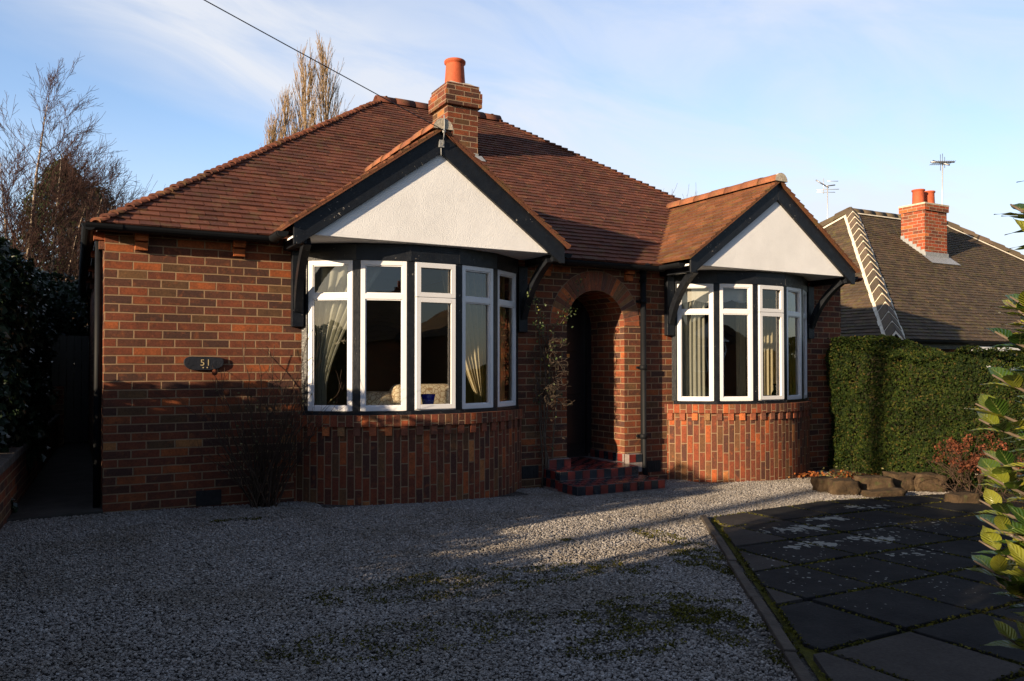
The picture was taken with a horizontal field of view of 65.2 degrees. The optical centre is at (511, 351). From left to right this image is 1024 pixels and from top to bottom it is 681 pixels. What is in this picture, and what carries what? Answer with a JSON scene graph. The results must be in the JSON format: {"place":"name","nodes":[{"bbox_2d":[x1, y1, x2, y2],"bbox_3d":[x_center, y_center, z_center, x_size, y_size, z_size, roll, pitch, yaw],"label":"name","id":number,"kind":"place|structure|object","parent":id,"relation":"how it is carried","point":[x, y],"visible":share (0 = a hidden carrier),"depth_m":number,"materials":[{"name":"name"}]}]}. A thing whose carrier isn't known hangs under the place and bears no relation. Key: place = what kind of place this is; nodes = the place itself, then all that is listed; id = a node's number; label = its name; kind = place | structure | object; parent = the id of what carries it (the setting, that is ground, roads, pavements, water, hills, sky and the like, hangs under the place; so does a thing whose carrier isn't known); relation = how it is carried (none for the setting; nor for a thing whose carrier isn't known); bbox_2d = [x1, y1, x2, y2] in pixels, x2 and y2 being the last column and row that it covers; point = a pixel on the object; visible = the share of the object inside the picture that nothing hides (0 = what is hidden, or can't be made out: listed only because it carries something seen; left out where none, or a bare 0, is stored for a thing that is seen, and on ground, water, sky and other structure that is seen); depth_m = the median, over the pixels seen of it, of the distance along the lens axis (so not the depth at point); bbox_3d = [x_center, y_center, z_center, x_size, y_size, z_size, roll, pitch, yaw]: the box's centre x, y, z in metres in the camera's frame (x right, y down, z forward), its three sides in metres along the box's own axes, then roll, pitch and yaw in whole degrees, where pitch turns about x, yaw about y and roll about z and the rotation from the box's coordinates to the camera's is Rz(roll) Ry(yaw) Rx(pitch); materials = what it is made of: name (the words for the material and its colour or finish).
{"place":"outdoors","nodes":[
{"label":"outdoors","id":0,"kind":"place"},
{"bbox_2d":[17,235,37,257],"bbox_3d":[-9.376,-0.658,14.657,2.052,4.391,1.919,0,-1,-2],"label":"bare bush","id":1,"kind":"object","parent":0,"point":[26,246],"visible":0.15,"depth_m":14.89,"materials":[{"name":"brown plant"}]},
{"bbox_2d":[7,441,102,521],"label":"side path","id":2,"kind":"structure","parent":0,"point":[62,485],"depth_m":8.10,"materials":[{"name":"concrete"}]},
{"bbox_2d":[0,466,946,680],"bbox_3d":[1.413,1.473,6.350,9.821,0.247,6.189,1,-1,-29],"label":"gravel","id":3,"kind":"structure","parent":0,"point":[778,493],"depth_m":4.72,"materials":[{"name":"grey gravel"}]},
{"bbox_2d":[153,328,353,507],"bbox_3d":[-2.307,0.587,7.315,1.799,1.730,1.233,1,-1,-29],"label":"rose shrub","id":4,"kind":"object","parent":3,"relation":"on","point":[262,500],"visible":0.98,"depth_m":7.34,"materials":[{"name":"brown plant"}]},
{"bbox_2d":[209,494,1023,680],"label":"moss","id":5,"kind":"object","parent":3,"relation":"on","point":[675,609],"visible":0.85,"depth_m":4.35,"materials":[{"name":"green plant"}]},
{"bbox_2d":[700,515,813,680],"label":"kerb edging","id":6,"kind":"object","parent":3,"relation":"on","point":[783,643],"visible":0.73,"depth_m":4.24,"materials":[{"name":"concrete"}]},
{"bbox_2d":[810,476,835,492],"bbox_3d":[3.571,1.520,9.165,0.221,0.194,0.278,0,-2,-3],"label":"edging stone","id":7,"kind":"object","parent":3,"relation":"on","point":[817,483],"visible":0.63,"depth_m":9.09,"materials":[{"name":"stone"}]},
{"bbox_2d":[824,478,860,495],"bbox_3d":[3.692,1.518,8.977,0.325,0.191,0.293,0,-1,-3],"label":"edging stone","id":8,"kind":"object","parent":3,"relation":"on","point":[842,486],"visible":0.88,"depth_m":8.86,"materials":[{"name":"stone"}]},
{"bbox_2d":[853,475,895,489],"bbox_3d":[4.139,1.516,9.163,0.396,0.193,0.291,0,-3,-3],"label":"edging stone","id":9,"kind":"object","parent":3,"relation":"on","point":[868,482],"visible":0.65,"depth_m":9.04,"materials":[{"name":"stone"}]},
{"bbox_2d":[860,487,907,496],"bbox_3d":[4.084,1.562,8.809,0.491,0.100,0.180,-4,1,-3],"label":"edging stone","id":10,"kind":"object","parent":3,"relation":"on","point":[889,492],"visible":0.77,"depth_m":8.73,"materials":[{"name":"stone"}]},
{"bbox_2d":[0,0,1023,267],"label":"sky","id":11,"kind":"structure","parent":0,"point":[860,97],"materials":[{"name":"blue"}]},
{"bbox_2d":[711,494,1023,680],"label":"patio paving","id":12,"kind":"structure","parent":0,"point":[926,653],"depth_m":4.89,"materials":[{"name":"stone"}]},
{"bbox_2d":[943,491,980,503],"bbox_3d":[4.703,1.541,8.365,0.335,0.143,0.180,-3,-3,-3],"label":"edging stone","id":13,"kind":"object","parent":12,"relation":"on","point":[963,497],"visible":0.69,"depth_m":8.29,"materials":[{"name":"stone"}]},
{"bbox_2d":[964,181,1023,663],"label":"laurel shrub","id":14,"kind":"object","parent":12,"relation":"on","point":[1005,567],"visible":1,"depth_m":2.79,"materials":[{"name":"green plant"}]},
{"bbox_2d":[828,467,1020,496],"bbox_3d":[4.796,1.602,9.069,1.850,0.047,4.150,1,-1,-29],"label":"soil border","id":15,"kind":"object","parent":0,"point":[973,489],"visible":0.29,"depth_m":9.42,"materials":[{"name":"brown soil"}]},
{"bbox_2d":[788,470,876,478],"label":"fallen leaves","id":16,"kind":"object","parent":15,"relation":"on","point":[816,473],"visible":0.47,"depth_m":10.36,"materials":[{"name":"orange plant"}]},
{"bbox_2d":[815,460,891,478],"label":"weeds","id":17,"kind":"object","parent":15,"relation":"on","point":[860,473],"visible":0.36,"depth_m":10.29,"materials":[{"name":"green plant"}]},
{"bbox_2d":[882,471,914,490],"bbox_3d":[4.506,1.515,9.348,0.314,0.222,0.276,3,-1,-3],"label":"edging stone","id":18,"kind":"object","parent":15,"relation":"on","point":[901,479],"visible":0.59,"depth_m":9.24,"materials":[{"name":"stone"}]},
{"bbox_2d":[907,471,946,492],"bbox_3d":[4.832,1.522,9.355,0.406,0.222,0.266,4,0,-3],"label":"edging stone","id":19,"kind":"object","parent":15,"relation":"on","point":[922,484],"visible":0.73,"depth_m":9.23,"materials":[{"name":"stone"}]},
{"bbox_2d":[906,447,1023,503],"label":"bramble","id":20,"kind":"object","parent":15,"relation":"on","point":[966,480],"visible":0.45,"depth_m":8.89,"materials":[{"name":"brown plant"}]},
{"bbox_2d":[932,425,1023,496],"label":"hydrangea shrub","id":21,"kind":"object","parent":15,"relation":"on","point":[969,464],"visible":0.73,"depth_m":9.16,"materials":[{"name":"brown plant"}]},
{"bbox_3d":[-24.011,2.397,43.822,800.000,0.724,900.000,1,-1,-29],"label":"ground","id":22,"kind":"structure","parent":0,"visible":0},
{"bbox_2d":[0,237,60,512],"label":"ivy hedge","id":23,"kind":"object","parent":22,"relation":"on","point":[27,349],"visible":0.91,"depth_m":7.30,"materials":[{"name":"green plant"}]},
{"bbox_2d":[0,386,63,529],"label":"garden wall","id":24,"kind":"structure","parent":22,"relation":"on","point":[15,483],"depth_m":7.45,"materials":[{"name":"red brick"}]},
{"bbox_2d":[0,140,101,280],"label":"birch tree","id":25,"kind":"object","parent":22,"relation":"on","point":[6,231],"visible":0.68,"depth_m":16.58,"materials":[{"name":"brown plant"}]},
{"bbox_2d":[0,154,114,312],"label":"conifer tree","id":26,"kind":"object","parent":22,"relation":"on","point":[36,210],"visible":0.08,"depth_m":23.01,"materials":[{"name":"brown plant"}]},
{"bbox_2d":[45,208,77,318],"bbox_3d":[-9.119,-0.692,16.452,4.028,4.524,1.622,-1,-1,32],"label":"bare bush","id":27,"kind":"object","parent":22,"relation":"on","point":[71,250],"visible":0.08,"depth_m":16.57,"materials":[{"name":"brown plant"}]},
{"bbox_2d":[38,269,89,441],"bbox_3d":[-7.545,0.163,13.443,1.273,3.042,1.659,1,-1,-29],"label":"ivy bush","id":28,"kind":"object","parent":22,"relation":"on","point":[66,299],"visible":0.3,"depth_m":13.02,"materials":[{"name":"green plant"}]},
{"bbox_2d":[0,117,149,312],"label":"birch tree","id":29,"kind":"object","parent":22,"relation":"on","point":[61,194],"visible":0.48,"depth_m":17.24,"materials":[{"name":"brown plant"}]},
{"bbox_2d":[41,181,114,269],"bbox_3d":[-13.168,-1.890,25.550,6.644,7.347,6.614,1,-1,-29],"label":"conifer tree","id":30,"kind":"object","parent":22,"relation":"on","point":[99,195],"visible":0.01,"depth_m":25.71,"materials":[{"name":"green plant"}]},
{"bbox_2d":[0,54,164,322],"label":"birch tree","id":31,"kind":"object","parent":22,"relation":"on","point":[46,101],"visible":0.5,"depth_m":17.74,"materials":[{"name":"brown plant"}]},
{"bbox_2d":[261,30,354,146],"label":"poplar tree","id":32,"kind":"object","parent":22,"relation":"on","point":[304,123],"visible":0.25,"depth_m":55.02,"materials":[{"name":"beige plant"}]},
{"bbox_2d":[78,57,862,513],"bbox_3d":[-1.050,-1.090,12.342,9.894,5.950,8.576,1,-1,-29],"label":"brick bungalow","id":33,"kind":"object","parent":22,"relation":"on","point":[186,283],"visible":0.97,"depth_m":8.45,"materials":[{"name":"red brick"}]},
{"bbox_2d":[51,335,88,442],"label":"side gate","id":34,"kind":"structure","parent":33,"relation":"attached to","point":[73,354],"depth_m":12.80,"materials":[{"name":"black paint"}]},
{"bbox_2d":[315,266,383,404],"bbox_3d":[-1.577,-0.173,7.848,0.715,1.440,0.100,0,-1,3],"label":"curtain","id":35,"kind":"object","parent":33,"relation":"hanging from","point":[331,321],"visible":0.79,"depth_m":7.85,"materials":[{"name":"beige fabric"}]},
{"bbox_2d":[366,384,448,404],"bbox_3d":[-1.173,0.811,8.836,1.240,0.923,0.850,1,-1,-29],"label":"armchair","id":36,"kind":"object","parent":33,"relation":"on","point":[392,396],"visible":0.15,"depth_m":8.38,"materials":[{"name":"fabric"}]},
{"bbox_2d":[301,243,518,414],"bbox_3d":[-0.880,-0.210,8.141,2.398,1.655,0.563,1,-1,-29],"label":"bow window","id":37,"kind":"structure","parent":33,"relation":"in","point":[411,258],"depth_m":7.79,"materials":[{"name":"white paint"}]},
{"bbox_2d":[421,394,434,403],"bbox_3d":[-0.847,0.506,8.079,0.150,0.158,0.150,1,-1,-29],"label":"vase","id":38,"kind":"object","parent":33,"relation":"on","point":[427,398],"visible":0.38,"depth_m":8.02,"materials":[{"name":"blue ceramic"}]},
{"bbox_2d":[441,271,483,401],"bbox_3d":[-0.561,-0.155,8.906,0.528,1.440,0.135,1,-1,-32],"label":"curtain","id":39,"kind":"object","parent":33,"relation":"hanging from","point":[474,339],"visible":0.67,"depth_m":8.98,"materials":[{"name":"beige fabric"}]},
{"bbox_2d":[484,274,504,401],"bbox_3d":[-0.184,-0.154,8.910,0.294,1.440,0.086,-1,-1,38],"label":"curtain","id":40,"kind":"object","parent":33,"relation":"hanging from","point":[502,343],"visible":0.38,"depth_m":8.82,"materials":[{"name":"fabric"}]},
{"bbox_2d":[524,271,585,487],"bbox_3d":[0.416,0.307,9.055,0.937,2.444,0.481,1,-1,-29],"label":"climbing plant","id":41,"kind":"object","parent":33,"relation":"attached to","point":[547,391],"visible":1,"depth_m":9.01,"materials":[{"name":"green plant"}]},
{"bbox_2d":[567,299,590,456],"bbox_3d":[0.627,0.246,10.097,1.020,2.400,0.125,1,-1,-29],"label":"front door","id":42,"kind":"structure","parent":33,"relation":"in","point":[579,336],"depth_m":10.21,"materials":[{"name":"black paint"}]},
{"bbox_2d":[682,300,704,395],"bbox_3d":[2.260,-0.124,10.064,0.323,1.460,0.062,0,-1,8],"label":"curtain","id":43,"kind":"object","parent":33,"relation":"hanging from","point":[693,355],"visible":0.77,"depth_m":10.06,"materials":[{"name":"beige fabric"}]},
{"bbox_2d":[682,288,708,302],"bbox_3d":[2.283,-0.730,10.043,0.408,0.230,0.003,0,-1,6],"label":"roller blind","id":44,"kind":"object","parent":33,"relation":"attached to","point":[698,294],"visible":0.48,"depth_m":10.04,"materials":[{"name":"beige fabric"}]},
{"bbox_2d":[723,288,746,302],"bbox_3d":[2.761,-0.730,10.063,0.407,0.230,0.004,0,-1,-11],"label":"roller blind","id":45,"kind":"object","parent":33,"relation":"attached to","point":[738,295],"visible":0.47,"depth_m":10.07,"materials":[{"name":"grey fabric"}]},
{"bbox_2d":[672,270,808,403],"bbox_3d":[3.141,-0.172,10.343,2.398,1.655,0.563,1,-1,-29],"label":"bow window","id":46,"kind":"structure","parent":33,"relation":"in","point":[754,282],"depth_m":9.98,"materials":[{"name":"white paint"}]},
{"bbox_2d":[736,302,745,395],"bbox_3d":[3.139,-0.118,10.991,0.142,1.440,0.045,0,-1,-20],"label":"curtain","id":47,"kind":"object","parent":33,"relation":"hanging from","point":[740,361],"visible":0.86,"depth_m":10.99,"materials":[{"name":"beige fabric"}]},
{"bbox_2d":[762,299,776,394],"bbox_3d":[3.499,-0.066,11.136,0.517,1.340,0.125,0,-1,-15],"label":"curtain","id":48,"kind":"object","parent":33,"relation":"hanging from","point":[769,351],"visible":0.35,"depth_m":11.15,"materials":[{"name":"beige fabric"}]},
{"bbox_2d":[771,384,776,395],"bbox_3d":[3.423,0.521,10.440,0.090,0.210,0.090,1,-1,-29],"label":"bottle vase","id":49,"kind":"object","parent":33,"relation":"on","point":[774,392],"visible":0.71,"depth_m":10.42,"materials":[{"name":"glass"}]},
{"bbox_2d":[788,292,795,394],"bbox_3d":[3.844,-0.117,11.091,0.233,1.440,0.062,-1,-1,37],"label":"curtain","id":50,"kind":"object","parent":33,"relation":"hanging from","point":[791,348],"visible":0.3,"depth_m":11.08,"materials":[{"name":"fabric"}]},
{"bbox_2d":[819,189,1023,465],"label":"brick bungalow","id":51,"kind":"object","parent":22,"relation":"on","point":[930,275],"visible":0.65,"depth_m":17.14,"materials":[{"name":"brown tile"}]},
{"bbox_2d":[815,178,837,218],"bbox_3d":[8.216,-3.516,20.868,0.608,2.000,0.032,0,-1,0],"label":"television aerial","id":52,"kind":"object","parent":51,"relation":"attached to","point":[823,189],"visible":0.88,"depth_m":20.87,"materials":[{"name":"metal"}]},
{"bbox_2d":[930,154,954,203],"bbox_3d":[10.147,-3.686,18.869,0.561,1.970,0.416,0,-1,2],"label":"television aerial","id":53,"kind":"object","parent":51,"relation":"attached to","point":[942,162],"visible":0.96,"depth_m":18.87,"materials":[{"name":"metal"}]},
{"bbox_2d":[824,334,1023,495],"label":"clipped hedge","id":54,"kind":"object","parent":22,"relation":"on","point":[905,408],"visible":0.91,"depth_m":10.21,"materials":[{"name":"green plant"}]},
{"bbox_3d":[-14.449,-2.958,-8.804,0.260,8.148,0.260,1,-1,-29],"label":"telegraph pole","id":55,"kind":"object","parent":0,"visible":0},
{"bbox_2d":[204,0,443,130],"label":"telephone cable","id":56,"kind":"object","parent":55,"relation":"attached to","point":[319,62],"visible":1,"depth_m":6.63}
]}

